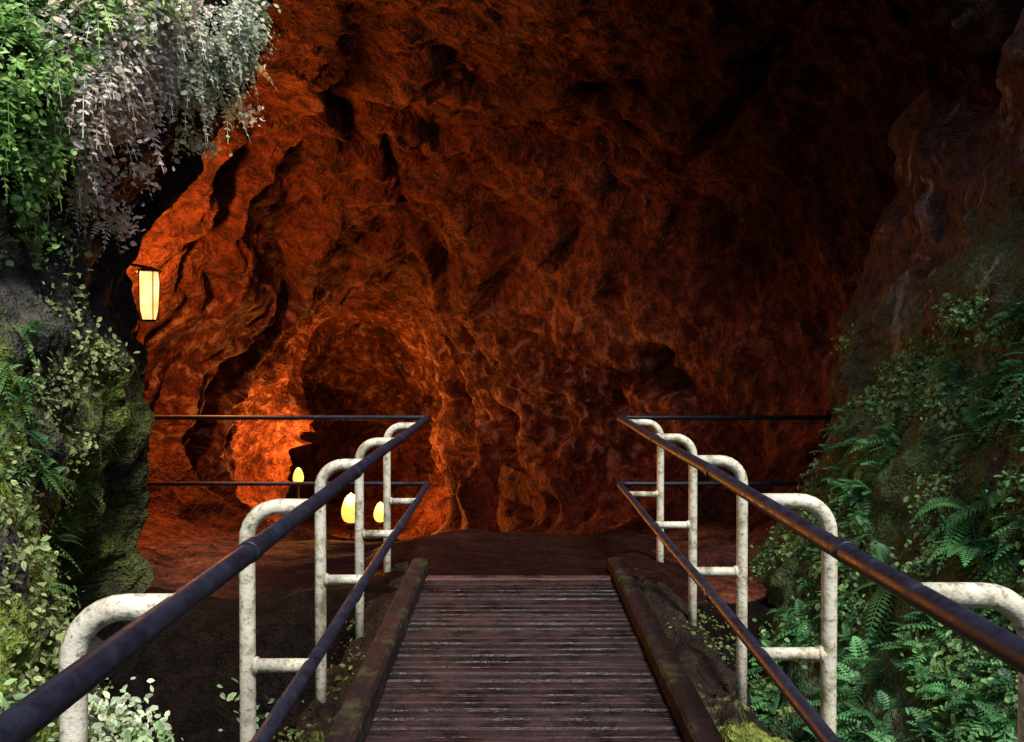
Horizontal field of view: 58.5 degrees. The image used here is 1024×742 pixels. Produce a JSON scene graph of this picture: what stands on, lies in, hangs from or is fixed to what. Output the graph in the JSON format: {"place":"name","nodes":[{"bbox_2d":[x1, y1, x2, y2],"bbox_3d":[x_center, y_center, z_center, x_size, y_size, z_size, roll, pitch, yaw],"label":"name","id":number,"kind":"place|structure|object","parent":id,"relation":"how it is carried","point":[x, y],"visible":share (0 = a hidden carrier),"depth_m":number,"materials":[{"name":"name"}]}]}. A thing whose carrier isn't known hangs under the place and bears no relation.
{"place":"outdoors","nodes":[
{"label":"outdoors","id":0,"kind":"place"},
{"bbox_2d":[96,584,774,741],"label":"gully bed","id":1,"kind":"object","parent":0,"point":[188,663],"visible":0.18,"depth_m":6.46,"materials":[{"name":"soil"}]},
{"bbox_2d":[295,562,409,741],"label":"mossy stone ledge","id":2,"kind":"object","parent":1,"relation":"on","point":[318,716],"visible":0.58,"depth_m":5.18,"materials":[{"name":"brown stone"}]},
{"bbox_2d":[0,414,429,741],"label":"pipe railing","id":3,"kind":"object","parent":2,"relation":"on","point":[62,694],"visible":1,"depth_m":3.35,"materials":[{"name":"metal"}]},
{"bbox_2d":[0,602,795,741],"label":"leafy plants","id":4,"kind":"object","parent":1,"relation":"on","point":[161,728],"visible":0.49,"depth_m":3.79,"materials":[{"name":"green plant"}]},
{"bbox_2d":[324,557,723,741],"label":"wooden footbridge","id":5,"kind":"object","parent":1,"relation":"on","point":[521,658],"visible":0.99,"depth_m":4.75,"materials":[{"name":"brown wood"}]},
{"bbox_2d":[634,567,792,741],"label":"mossy stone ledge","id":6,"kind":"object","parent":1,"relation":"on","point":[707,671],"visible":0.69,"depth_m":5.09,"materials":[{"name":"stone"}]},
{"bbox_2d":[617,414,1023,741],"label":"pipe railing","id":7,"kind":"object","parent":6,"relation":"on","point":[947,604],"visible":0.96,"depth_m":3.50,"materials":[{"name":"metal"}]},
{"bbox_2d":[348,529,705,603],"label":"stone landing path","id":8,"kind":"structure","parent":0,"point":[470,552],"depth_m":7.58,"materials":[{"name":"brown stone"}]},
{"bbox_2d":[126,0,1023,722],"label":"lava tube cave","id":9,"kind":"structure","parent":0,"point":[522,254],"depth_m":10.42},
{"bbox_2d":[293,468,303,526],"bbox_3d":[-3.280,2.087,14.041,0.180,1.208,0.171,0,1,0],"label":"path lantern","id":10,"kind":"object","parent":9,"relation":"on","point":[298,476],"visible":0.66,"depth_m":13.99,"materials":[{"name":"yellow glass"}]},
{"bbox_2d":[341,493,354,537],"bbox_3d":[-2.364,2.223,13.443,0.291,0.857,0.284,0,1,0],"label":"path lantern","id":11,"kind":"object","parent":9,"relation":"on","point":[348,511],"visible":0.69,"depth_m":13.34,"materials":[{"name":"yellow glass"}]},
{"bbox_2d":[374,502,382,529],"bbox_3d":[-2.078,2.400,14.447,0.213,0.666,0.208,0,1,0],"label":"path lantern","id":12,"kind":"object","parent":9,"relation":"on","point":[378,514],"visible":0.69,"depth_m":14.37,"materials":[{"name":"yellow glass"}]},
{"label":"ground","id":13,"kind":"structure","parent":0,"visible":0},
{"bbox_2d":[0,0,272,741],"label":"mossy rock wall","id":14,"kind":"structure","parent":13,"relation":"on","point":[109,558],"depth_m":5.82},
{"bbox_2d":[0,205,160,741],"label":"moss and herb foliage","id":15,"kind":"object","parent":14,"relation":"attached to","point":[59,626],"visible":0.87,"depth_m":4.73,"materials":[{"name":"green plant"}]},
{"bbox_2d":[0,0,280,274],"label":"hanging fern foliage","id":16,"kind":"object","parent":14,"relation":"attached to","point":[135,65],"visible":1,"depth_m":5.20,"materials":[{"name":"green plant"}]},
{"bbox_2d":[130,263,161,321],"bbox_3d":[-3.272,-0.673,7.636,0.686,0.512,0.214,-1,1,-40],"label":"wall lantern","id":17,"kind":"object","parent":14,"relation":"attached to","point":[148,282],"depth_m":7.73,"materials":[{"name":"yellow glass"}]},
{"bbox_2d":[750,8,1023,741],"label":"mossy rock wall","id":18,"kind":"structure","parent":13,"relation":"on","point":[952,213],"depth_m":5.96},
{"bbox_2d":[747,280,1023,741],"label":"fern foliage","id":19,"kind":"object","parent":18,"relation":"attached to","point":[932,677],"visible":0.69,"depth_m":5.36,"materials":[{"name":"green plant"}]},
{"bbox_2d":[846,407,1015,659],"bbox_3d":[2.482,1.142,5.345,0.856,1.843,1.471,0,1,0],"label":"fern","id":20,"kind":"object","parent":18,"relation":"attached to","point":[960,543],"visible":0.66,"depth_m":5.11,"materials":[{"name":"green plant"}]}
]}

